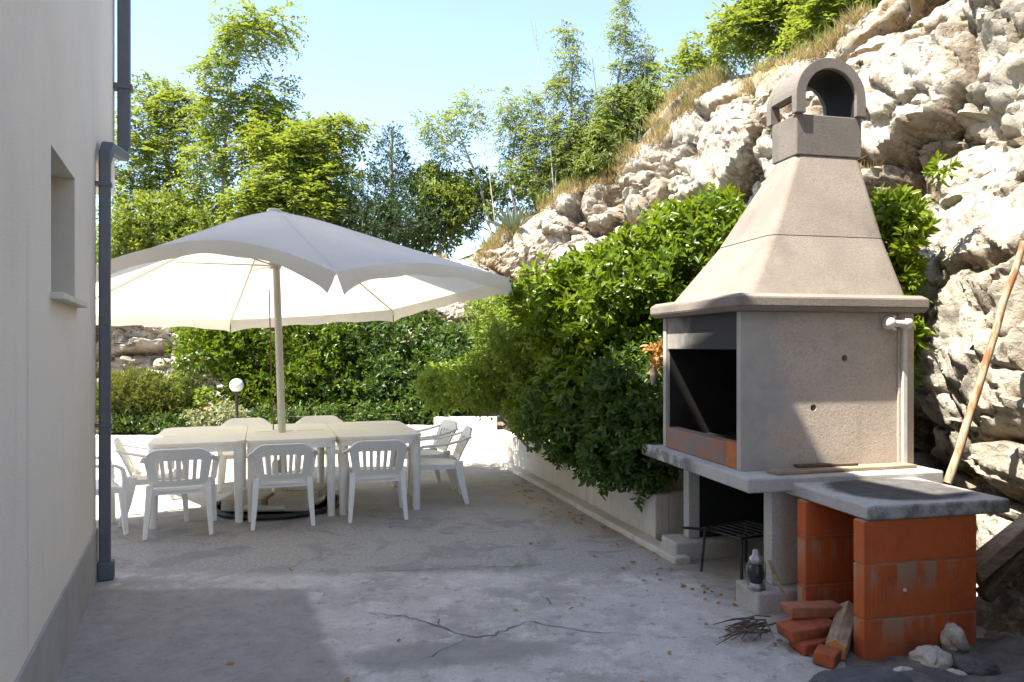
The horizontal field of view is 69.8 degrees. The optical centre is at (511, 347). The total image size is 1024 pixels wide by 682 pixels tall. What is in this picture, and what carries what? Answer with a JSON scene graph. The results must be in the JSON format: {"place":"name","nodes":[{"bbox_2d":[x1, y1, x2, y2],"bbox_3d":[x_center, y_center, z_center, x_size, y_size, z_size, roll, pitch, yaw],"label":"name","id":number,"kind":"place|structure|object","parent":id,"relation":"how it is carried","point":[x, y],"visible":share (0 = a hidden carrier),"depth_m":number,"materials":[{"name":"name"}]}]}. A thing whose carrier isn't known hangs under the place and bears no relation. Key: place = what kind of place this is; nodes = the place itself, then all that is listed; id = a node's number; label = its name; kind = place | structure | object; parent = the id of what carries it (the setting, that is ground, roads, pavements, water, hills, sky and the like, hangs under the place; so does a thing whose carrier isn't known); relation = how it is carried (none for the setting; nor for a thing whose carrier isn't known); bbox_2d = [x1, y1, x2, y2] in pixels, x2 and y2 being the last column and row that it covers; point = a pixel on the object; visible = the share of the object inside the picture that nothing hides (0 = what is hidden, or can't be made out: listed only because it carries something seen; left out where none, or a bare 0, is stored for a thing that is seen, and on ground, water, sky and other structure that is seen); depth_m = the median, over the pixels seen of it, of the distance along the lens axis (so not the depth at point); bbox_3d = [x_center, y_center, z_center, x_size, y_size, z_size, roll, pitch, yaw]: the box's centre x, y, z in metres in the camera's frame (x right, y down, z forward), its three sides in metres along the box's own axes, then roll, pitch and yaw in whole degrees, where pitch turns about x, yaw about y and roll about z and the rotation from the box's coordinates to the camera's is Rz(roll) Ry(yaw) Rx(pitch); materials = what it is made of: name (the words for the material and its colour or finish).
{"place":"outdoors","nodes":[
{"label":"outdoors","id":0,"kind":"place"},
{"bbox_2d":[0,0,132,681],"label":"house","id":1,"kind":"structure","parent":0,"point":[61,151],"depth_m":3.42,"materials":[{"name":"paint"}]},
{"bbox_2d":[50,177,87,307],"bbox_3d":[-2.326,-0.569,3.657,0.275,0.702,0.843,0,0,-24],"label":"window","id":2,"kind":"structure","parent":1,"relation":"in","point":[62,189],"depth_m":3.98,"materials":[{"name":"grey glass"}]},
{"bbox_2d":[96,0,791,263],"label":"sky","id":3,"kind":"structure","parent":0,"point":[379,61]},
{"bbox_2d":[57,457,986,681],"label":"patio","id":4,"kind":"structure","parent":0,"point":[177,598],"depth_m":4.50,"materials":[{"name":"concrete"}]},
{"bbox_2d":[96,456,128,534],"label":"garden chair","id":5,"kind":"object","parent":4,"relation":"on","point":[118,489],"visible":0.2,"depth_m":6.04,"materials":[{"name":"plastic"}]},
{"bbox_2d":[112,437,188,527],"bbox_3d":[-3.259,1.186,6.624,0.614,0.736,0.618,0,0,-25],"label":"garden chair","id":6,"kind":"object","parent":4,"relation":"on","point":[135,477],"visible":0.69,"depth_m":6.49,"materials":[{"name":"plastic"}]},
{"bbox_2d":[140,448,219,540],"bbox_3d":[-2.794,1.186,6.181,0.618,0.736,0.614,0,0,-21],"label":"garden chair","id":7,"kind":"object","parent":4,"relation":"on","point":[204,482],"visible":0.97,"depth_m":5.99,"materials":[{"name":"plastic"}]},
{"bbox_2d":[147,425,247,528],"bbox_3d":[-2.944,1.188,6.970,0.790,0.726,1.400,0,0,-19],"label":"garden table","id":8,"kind":"object","parent":4,"relation":"on","point":[219,438],"visible":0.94,"depth_m":6.47,"materials":[{"name":"plastic"}]},
{"bbox_2d":[217,418,271,491],"bbox_3d":[-2.978,1.186,8.200,0.618,0.736,0.614,0,0,-19],"label":"garden chair","id":9,"kind":"object","parent":4,"relation":"on","point":[224,457],"visible":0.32,"depth_m":8.29,"materials":[{"name":"plastic"}]},
{"bbox_2d":[246,443,318,530],"bbox_3d":[-2.024,1.186,6.486,0.618,0.736,0.614,0,0,-18],"label":"garden chair","id":10,"kind":"object","parent":4,"relation":"on","point":[275,479],"visible":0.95,"depth_m":6.28,"materials":[{"name":"plastic"}]},
{"bbox_2d":[246,423,335,521],"bbox_3d":[-2.191,1.188,7.227,0.790,0.726,1.400,0,0,-19],"label":"garden table","id":11,"kind":"object","parent":4,"relation":"on","point":[320,436],"visible":0.85,"depth_m":6.73,"materials":[{"name":"plastic"}]},
{"bbox_2d":[96,415,511,456],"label":"planter wall","id":12,"kind":"structure","parent":4,"relation":"on","point":[481,442],"depth_m":10.32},
{"bbox_2d":[98,406,196,434],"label":"dark ground shrub","id":13,"kind":"object","parent":12,"relation":"on","point":[144,423],"visible":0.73,"depth_m":10.43,"materials":[{"name":"green plant"}]},
{"bbox_2d":[96,364,210,434],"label":"rosemary bush","id":14,"kind":"object","parent":12,"relation":"on","point":[141,387],"visible":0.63,"depth_m":10.58,"materials":[{"name":"green plant"}]},
{"bbox_2d":[158,366,208,426],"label":"grey shrub","id":15,"kind":"object","parent":12,"relation":"on","point":[190,375],"visible":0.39,"depth_m":10.86,"materials":[{"name":"green plant"}]},
{"bbox_2d":[193,384,223,418],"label":"flowering shrub","id":16,"kind":"object","parent":12,"relation":"on","point":[197,395],"visible":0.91,"depth_m":10.68,"materials":[{"name":"plant"}]},
{"bbox_2d":[158,322,276,407],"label":"evergreen shrub","id":17,"kind":"object","parent":12,"relation":"on","point":[208,342],"visible":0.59,"depth_m":10.87,"materials":[{"name":"green plant"}]},
{"bbox_2d":[174,398,268,426],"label":"variegated plant","id":18,"kind":"object","parent":12,"relation":"on","point":[225,412],"visible":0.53,"depth_m":10.51,"materials":[{"name":"green plant"}]},
{"bbox_2d":[229,379,243,417],"bbox_3d":[-3.907,0.777,10.400,0.195,0.663,0.195,0,0,0],"label":"garden lamp","id":19,"kind":"object","parent":12,"relation":"on","point":[236,386],"visible":0.92,"depth_m":10.36,"materials":[{"name":"white glass"}]},
{"bbox_2d":[215,321,382,422],"bbox_3d":[-3.307,0.281,11.359,2.647,2.178,1.728,0,0,0],"label":"evergreen shrub","id":20,"kind":"object","parent":12,"relation":"on","point":[297,348],"visible":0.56,"depth_m":10.90,"materials":[{"name":"green plant"}]},
{"bbox_2d":[239,398,439,424],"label":"trailing plant","id":21,"kind":"object","parent":12,"relation":"on","point":[365,413],"visible":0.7,"depth_m":10.49,"materials":[{"name":"green plant"}]},
{"bbox_2d":[300,309,463,421],"bbox_3d":[-2.038,0.238,11.440,2.574,2.276,1.850,0,0,0],"label":"evergreen shrub","id":22,"kind":"object","parent":12,"relation":"on","point":[384,360],"visible":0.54,"depth_m":11.02,"materials":[{"name":"green plant"}]},
{"bbox_2d":[366,319,489,424],"bbox_3d":[-1.197,0.453,11.088,1.953,1.789,1.562,0,0,0],"label":"evergreen shrub","id":23,"kind":"object","parent":12,"relation":"on","point":[441,348],"visible":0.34,"depth_m":10.85,"materials":[{"name":"green plant"}]},
{"bbox_2d":[96,208,512,519],"bbox_3d":[-2.319,0.106,7.129,3.650,2.887,4.394,0,0,-36],"label":"garden umbrella","id":24,"kind":"object","parent":4,"relation":"on","point":[277,268],"visible":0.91,"depth_m":7.22,"materials":[{"name":"fabric"}]},
{"bbox_2d":[294,415,342,471],"bbox_3d":[-2.224,1.186,8.478,0.618,0.736,0.614,0,0,-15],"label":"garden chair","id":25,"kind":"object","parent":4,"relation":"on","point":[326,419],"visible":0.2,"depth_m":8.71,"materials":[{"name":"plastic"}]},
{"bbox_2d":[327,421,420,514],"bbox_3d":[-1.438,1.188,7.484,0.790,0.726,1.400,0,0,-19],"label":"garden table","id":26,"kind":"object","parent":4,"relation":"on","point":[347,434],"visible":0.84,"depth_m":6.98,"materials":[{"name":"plastic"}]},
{"bbox_2d":[342,439,409,522],"bbox_3d":[-1.245,1.186,6.731,0.618,0.736,0.614,0,0,-15],"label":"garden chair","id":27,"kind":"object","parent":4,"relation":"on","point":[356,474],"visible":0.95,"depth_m":6.53,"materials":[{"name":"plastic"}]},
{"bbox_2d":[309,564,541,575],"bbox_3d":[-0.523,1.546,5.110,1.761,0.001,0.067,0,0,-8],"label":"patio crack","id":28,"kind":"object","parent":4,"relation":"on","point":[437,568],"visible":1,"depth_m":5.10,"materials":[{"name":"grey concrete"}]},
{"bbox_2d":[397,419,457,493],"bbox_3d":[-0.940,1.186,8.093,0.614,0.736,0.618,0,0,-25],"label":"garden chair","id":29,"kind":"object","parent":4,"relation":"on","point":[447,426],"visible":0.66,"depth_m":7.98,"materials":[{"name":"plastic"}]},
{"bbox_2d":[410,426,471,505],"bbox_3d":[-0.713,1.186,7.428,0.614,0.736,0.618,0,0,-11],"label":"garden chair","id":30,"kind":"object","parent":4,"relation":"on","point":[454,464],"visible":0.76,"depth_m":7.30,"materials":[{"name":"plastic"}]},
{"bbox_2d":[370,612,620,636],"bbox_3d":[-0.124,1.546,4.038,1.608,0.001,0.284,0,0,10],"label":"patio crack","id":31,"kind":"object","parent":4,"relation":"on","point":[496,632],"visible":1,"depth_m":4.06,"materials":[{"name":"grey concrete"}]},
{"bbox_2d":[225,479,812,681],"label":"leaf litter","id":32,"kind":"object","parent":4,"relation":"on","point":[399,639],"visible":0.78,"depth_m":4.77,"materials":[{"name":"brown plant"}]},
{"bbox_2d":[487,430,689,563],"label":"planter wall","id":33,"kind":"structure","parent":4,"relation":"on","point":[655,520],"depth_m":6.56,"materials":[{"name":"concrete"},{"name":"plaster"}]},
{"bbox_2d":[411,295,545,452],"bbox_3d":[-0.172,0.264,8.550,1.362,1.934,2.672,0,0,-38],"label":"spilling shrub","id":34,"kind":"object","parent":33,"relation":"on","point":[505,378],"visible":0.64,"depth_m":8.18,"materials":[{"name":"green plant"}]},
{"bbox_2d":[514,334,683,511],"bbox_3d":[0.787,0.612,6.449,1.026,1.451,1.965,0,0,-29],"label":"hanging shrub","id":35,"kind":"object","parent":33,"relation":"on","point":[610,438],"visible":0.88,"depth_m":5.99,"materials":[{"name":"green plant"}]},
{"bbox_2d":[640,337,662,384],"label":"withered sprig","id":36,"kind":"object","parent":35,"relation":"attached to","point":[656,349],"visible":0.84,"depth_m":5.71,"materials":[{"name":"orange plant"}]},
{"bbox_2d":[504,176,748,480],"bbox_3d":[1.185,-0.127,6.946,2.564,2.884,2.053,0,0,0],"label":"laurel bush","id":37,"kind":"object","parent":33,"relation":"in","point":[578,310],"visible":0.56,"depth_m":6.54,"materials":[{"name":"green plant"}]},
{"bbox_2d":[682,520,763,579],"bbox_3d":[1.496,1.376,4.968,0.673,0.351,0.381,0,0,-30],"label":"fire grate","id":38,"kind":"object","parent":4,"relation":"on","point":[705,529],"visible":0.78,"depth_m":5.02,"materials":[{"name":"black metal"}]},
{"bbox_2d":[713,615,775,645],"bbox_3d":[1.245,1.500,3.917,0.328,0.087,0.392,0,0,13],"label":"twig bundle","id":39,"kind":"object","parent":4,"relation":"on","point":[748,625],"visible":1,"depth_m":3.89,"materials":[{"name":"wood"}]},
{"bbox_2d":[768,560,786,599],"bbox_3d":[1.487,1.305,4.110,0.104,0.217,0.022,0,0,24],"label":"stick","id":40,"kind":"object","parent":4,"relation":"on","point":[778,582],"visible":1,"depth_m":4.10,"materials":[{"name":"brown wood"}]},
{"bbox_2d":[642,58,942,614],"bbox_3d":[1.827,-0.199,5.085,1.335,3.538,1.580,0,0,-12],"label":"barbecue","id":41,"kind":"object","parent":4,"relation":"on","point":[781,347],"visible":0.92,"depth_m":4.66,"materials":[{"name":"concrete"}]},
{"bbox_2d":[746,548,765,591],"bbox_3d":[1.436,1.304,4.313,0.108,0.235,0.108,0,0,23],"label":"lantern","id":42,"kind":"object","parent":41,"relation":"on","point":[755,571],"visible":1,"depth_m":4.28,"materials":[{"name":"metal"}]},
{"bbox_2d":[766,462,916,474],"bbox_3d":[2.014,0.738,4.462,1.000,0.018,0.110,0,0,-15],"label":"plank","id":43,"kind":"object","parent":41,"relation":"on","point":[858,467],"visible":1,"depth_m":4.42,"materials":[{"name":"wood"}]},
{"bbox_2d":[794,462,857,467],"bbox_3d":[1.921,0.720,4.481,0.420,0.016,0.050,0,0,-14],"label":"plank","id":44,"kind":"object","parent":43,"relation":"on","point":[825,464],"visible":1,"depth_m":4.46,"materials":[{"name":"brown wood"}]},
{"bbox_2d":[882,316,912,462],"bbox_3d":[2.408,0.275,4.586,0.194,0.941,0.086,0,0,-12],"label":"pipe","id":45,"kind":"object","parent":41,"relation":"attached to","point":[904,324],"visible":0.94,"depth_m":4.62,"materials":[{"name":"plastic"}]},
{"bbox_2d":[788,636,826,655],"bbox_3d":[1.546,1.524,3.768,0.229,0.062,0.122,0,0,-22],"label":"brick","id":46,"kind":"object","parent":4,"relation":"on","point":[805,647],"visible":0.56,"depth_m":3.71,"materials":[{"name":"red brick"}]},
{"bbox_2d":[776,618,832,642],"bbox_3d":[1.533,1.463,3.814,0.301,0.073,0.132,-2,3,-18],"label":"brick","id":47,"kind":"object","parent":46,"relation":"on","point":[794,630],"visible":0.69,"depth_m":3.77,"materials":[{"name":"red brick"}]},
{"bbox_2d":[780,600,841,618],"bbox_3d":[1.599,1.396,3.904,0.314,0.064,0.125,2,-2,-9],"label":"brick","id":48,"kind":"object","parent":47,"relation":"on","point":[810,609],"visible":0.87,"depth_m":3.86,"materials":[{"name":"red brick"}]},
{"bbox_2d":[813,644,840,669],"bbox_3d":[1.544,1.518,3.597,0.112,0.074,0.132,0,-4,38],"label":"brick","id":49,"kind":"object","parent":4,"relation":"on","point":[826,656],"visible":1,"depth_m":3.56,"materials":[{"name":"red brick"}]},
{"bbox_2d":[825,601,854,660],"bbox_3d":[1.696,1.446,3.764,0.099,0.198,0.328,0,0,35],"label":"firewood log","id":50,"kind":"object","parent":4,"relation":"on","point":[840,633],"visible":0.73,"depth_m":3.72,"materials":[{"name":"brown wood"}]},
{"bbox_2d":[785,478,1009,659],"bbox_3d":[2.081,1.177,4.054,0.863,0.785,0.732,0,0,-12],"label":"work table","id":51,"kind":"object","parent":4,"relation":"on","point":[893,561],"visible":0.88,"depth_m":3.72,"materials":[{"name":"brick"}]},
{"bbox_2d":[943,241,1023,483],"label":"wooden pole","id":52,"kind":"object","parent":51,"relation":"on","point":[953,466],"visible":1,"depth_m":4.21,"materials":[{"name":"beige wood"}]},
{"bbox_2d":[869,182,941,390],"bbox_3d":[2.728,0.180,5.379,0.715,2.791,0.636,0,0,0],"label":"laurel bush","id":53,"kind":"object","parent":4,"relation":"on","point":[904,229],"visible":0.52,"depth_m":5.25,"materials":[{"name":"green plant"}]},
{"bbox_2d":[845,636,1023,681],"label":"dirt","id":54,"kind":"structure","parent":4,"relation":"on","point":[1005,654],"depth_m":3.54,"materials":[{"name":"grey soil"}]},
{"bbox_2d":[808,665,912,681],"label":"rock","id":55,"kind":"object","parent":54,"relation":"on","point":[863,673],"visible":1,"depth_m":3.31,"materials":[{"name":"stone"}]},
{"bbox_2d":[893,666,912,671],"bbox_3d":[1.838,1.524,3.433,0.121,0.060,0.074,0,0,0],"label":"rock","id":56,"kind":"object","parent":54,"relation":"on","point":[901,668],"visible":0.39,"depth_m":3.43,"materials":[{"name":"stone"}]},
{"bbox_2d":[908,645,953,668],"bbox_3d":[2.016,1.490,3.528,0.175,0.102,0.179,0,0,-23],"label":"rock","id":57,"kind":"object","parent":54,"relation":"on","point":[935,656],"visible":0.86,"depth_m":3.49,"materials":[{"name":"stone"}]},
{"bbox_2d":[940,622,969,651],"bbox_3d":[2.221,1.457,3.672,0.111,0.128,0.122,0,0,-42],"label":"rock","id":58,"kind":"object","parent":54,"relation":"on","point":[952,636],"visible":1,"depth_m":3.64,"materials":[{"name":"stone"}]},
{"bbox_2d":[946,668,967,674],"bbox_3d":[2.075,1.532,3.413,0.100,0.048,0.081,0,0,0],"label":"rock","id":59,"kind":"object","parent":54,"relation":"on","point":[957,671],"visible":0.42,"depth_m":3.41,"materials":[{"name":"stone"}]},
{"bbox_2d":[953,655,1000,675],"bbox_3d":[2.179,1.505,3.448,0.194,0.113,0.173,0,0,0],"label":"rock","id":60,"kind":"object","parent":54,"relation":"on","point":[974,665],"visible":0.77,"depth_m":3.40,"materials":[{"name":"stone"}]},
{"bbox_2d":[96,0,1023,637],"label":"rock slope","id":61,"kind":"structure","parent":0,"point":[942,76],"depth_m":6.21,"materials":[{"name":"stone"}]},
{"bbox_2d":[96,184,206,262],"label":"background scrub","id":62,"kind":"object","parent":61,"relation":"on","point":[153,213],"visible":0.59,"depth_m":14.28,"materials":[{"name":"green plant"}]},
{"bbox_2d":[96,69,240,256],"bbox_3d":[-6.875,-3.258,15.480,3.728,5.225,2.625,0,0,0],"label":"broadleaf tree","id":63,"kind":"object","parent":61,"relation":"on","point":[157,144],"visible":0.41,"depth_m":15.17,"materials":[{"name":"green plant"}]},
{"bbox_2d":[169,0,308,214],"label":"tall sapling","id":64,"kind":"object","parent":61,"relation":"on","point":[276,108],"visible":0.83,"depth_m":14.57,"materials":[{"name":"green plant"}]},
{"bbox_2d":[176,187,312,233],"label":"background scrub","id":65,"kind":"object","parent":61,"relation":"on","point":[211,217],"visible":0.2,"depth_m":14.23,"materials":[{"name":"green plant"}]},
{"bbox_2d":[203,108,383,228],"bbox_3d":[-4.144,-2.645,14.135,3.389,3.996,2.302,0,0,0],"label":"broadleaf tree","id":66,"kind":"object","parent":61,"relation":"on","point":[300,164],"visible":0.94,"depth_m":13.81,"materials":[{"name":"green plant"}]},
{"bbox_2d":[299,187,472,258],"bbox_3d":[-2.667,-2.026,14.672,3.906,2.414,1.757,0,0,0],"label":"background scrub","id":67,"kind":"object","parent":61,"relation":"on","point":[446,243],"visible":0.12,"depth_m":14.28,"materials":[{"name":"green plant"}]},
{"bbox_2d":[328,120,450,250],"bbox_3d":[-2.327,-2.502,13.831,2.420,3.711,1.893,0,0,0],"label":"conifer tree","id":68,"kind":"object","parent":61,"relation":"on","point":[389,207],"visible":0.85,"depth_m":13.63,"materials":[{"name":"green plant"}]},
{"bbox_2d":[402,82,499,241],"bbox_3d":[-1.173,-3.447,14.031,1.918,3.155,1.296,0,0,0],"label":"leaning sapling","id":69,"kind":"object","parent":61,"relation":"on","point":[455,132],"visible":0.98,"depth_m":13.94,"materials":[{"name":"green plant"}]},
{"bbox_2d":[405,158,500,255],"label":"broadleaf shrub","id":70,"kind":"object","parent":61,"relation":"on","point":[456,190],"visible":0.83,"depth_m":13.84,"materials":[{"name":"green plant"}]},
{"bbox_2d":[469,85,497,238],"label":"bare sapling","id":71,"kind":"object","parent":61,"relation":"on","point":[487,160],"visible":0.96,"depth_m":13.53,"materials":[{"name":"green plant"}]},
{"bbox_2d":[446,151,541,244],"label":"ridge scrub","id":72,"kind":"object","parent":61,"relation":"on","point":[489,212],"visible":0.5,"depth_m":14.01,"materials":[{"name":"green plant"}]},
{"bbox_2d":[487,206,535,232],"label":"agave","id":73,"kind":"object","parent":61,"relation":"on","point":[504,219],"visible":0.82,"depth_m":13.12,"materials":[{"name":"green plant"}]},
{"bbox_2d":[484,85,548,215],"bbox_3d":[0.119,-3.507,13.701,1.330,2.643,1.125,0,0,0],"label":"young tree","id":74,"kind":"object","parent":61,"relation":"on","point":[507,125],"visible":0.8,"depth_m":13.60,"materials":[{"name":"green plant"}]},
{"bbox_2d":[508,85,573,212],"bbox_3d":[0.603,-3.568,13.373,1.357,2.387,1.055,0,0,-19],"label":"young tree","id":75,"kind":"object","parent":61,"relation":"on","point":[534,159],"visible":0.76,"depth_m":13.27,"materials":[{"name":"green plant"}]},
{"bbox_2d":[528,19,554,200],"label":"bare sapling","id":76,"kind":"object","parent":61,"relation":"on","point":[547,110],"visible":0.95,"depth_m":13.08,"materials":[{"name":"green plant"}]},
{"bbox_2d":[515,135,586,208],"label":"ridge scrub","id":77,"kind":"object","parent":61,"relation":"on","point":[543,177],"visible":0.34,"depth_m":13.15,"materials":[{"name":"green plant"}]},
{"bbox_2d":[541,60,566,195],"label":"bare sapling","id":78,"kind":"object","parent":61,"relation":"on","point":[557,130],"visible":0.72,"depth_m":13.07,"materials":[{"name":"green plant"}]},
{"bbox_2d":[538,16,604,180],"bbox_3d":[1.095,-4.316,13.076,1.162,3.095,1.278,0,0,-31],"label":"young tree","id":79,"kind":"object","parent":61,"relation":"on","point":[567,136],"visible":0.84,"depth_m":13.02,"materials":[{"name":"green plant"}]},
{"bbox_2d":[558,84,615,166],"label":"young tree","id":80,"kind":"object","parent":61,"relation":"on","point":[586,106],"visible":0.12,"depth_m":13.41,"materials":[{"name":"green plant"}]},
{"bbox_2d":[582,42,600,117],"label":"bare sapling","id":81,"kind":"object","parent":61,"relation":"on","point":[594,79],"visible":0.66,"depth_m":13.22,"materials":[{"name":"green plant"}]},
{"bbox_2d":[565,111,647,187],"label":"ridge scrub","id":82,"kind":"object","parent":61,"relation":"on","point":[588,166],"visible":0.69,"depth_m":12.51,"materials":[{"name":"green plant"}]},
{"bbox_2d":[578,0,643,163],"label":"young tree","id":83,"kind":"object","parent":61,"relation":"on","point":[603,118],"visible":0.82,"depth_m":12.58,"materials":[{"name":"green plant"}]},
{"bbox_2d":[625,215,638,226],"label":"grass tuft","id":84,"kind":"object","parent":61,"relation":"on","point":[637,224],"visible":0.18,"depth_m":11.56,"materials":[{"name":"green plant"}]},
{"bbox_2d":[599,28,670,140],"bbox_3d":[2.148,-4.436,12.934,1.396,2.245,0.992,0,0,0],"label":"young tree","id":85,"kind":"object","parent":61,"relation":"on","point":[647,70],"visible":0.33,"depth_m":12.80,"materials":[{"name":"green plant"}]},
{"bbox_2d":[617,75,669,139],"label":"ridge scrub","id":86,"kind":"object","parent":61,"relation":"on","point":[650,100],"visible":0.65,"depth_m":12.40,"materials":[{"name":"green plant"}]},
{"bbox_2d":[632,39,654,144],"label":"bare sapling","id":87,"kind":"object","parent":61,"relation":"on","point":[640,91],"visible":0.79,"depth_m":12.49,"materials":[{"name":"green plant"}]},
{"bbox_2d":[432,0,875,261],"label":"dry grass","id":88,"kind":"structure","parent":61,"relation":"on","point":[808,52],"depth_m":11.21,"materials":[{"name":"beige plant"}]},
{"bbox_2d":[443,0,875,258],"bbox_3d":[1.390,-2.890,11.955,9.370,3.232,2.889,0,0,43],"label":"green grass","id":89,"kind":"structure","parent":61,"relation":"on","point":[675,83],"depth_m":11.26,"materials":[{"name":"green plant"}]},
{"bbox_2d":[650,29,749,95],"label":"crest tree","id":90,"kind":"object","parent":61,"relation":"on","point":[686,61],"visible":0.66,"depth_m":11.78,"materials":[{"name":"green plant"}]},
{"bbox_2d":[733,67,764,101],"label":"grass tuft","id":91,"kind":"object","parent":61,"relation":"on","point":[750,87],"visible":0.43,"depth_m":9.55,"materials":[{"name":"beige plant"}]},
{"bbox_2d":[700,0,830,74],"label":"crest tree","id":92,"kind":"object","parent":61,"relation":"on","point":[751,23],"visible":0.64,"depth_m":10.32,"materials":[{"name":"green plant"}]},
{"bbox_2d":[757,0,881,69],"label":"crest tree","id":93,"kind":"object","parent":61,"relation":"on","point":[809,15],"visible":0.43,"depth_m":8.98,"materials":[{"name":"green plant"}]},
{"bbox_2d":[858,155,874,167],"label":"grass tuft","id":94,"kind":"object","parent":61,"relation":"on","point":[867,164],"visible":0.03,"depth_m":6.80,"materials":[{"name":"beige plant"}]},
{"bbox_2d":[921,150,964,193],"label":"plant","id":95,"kind":"object","parent":61,"relation":"on","point":[931,169],"visible":1,"depth_m":4.99,"materials":[{"name":"green plant"}]},
{"bbox_2d":[975,513,1023,602],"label":"timber","id":96,"kind":"object","parent":61,"relation":"on","point":[999,556],"visible":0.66,"depth_m":3.92,"materials":[{"name":"brown wood"}]}
]}

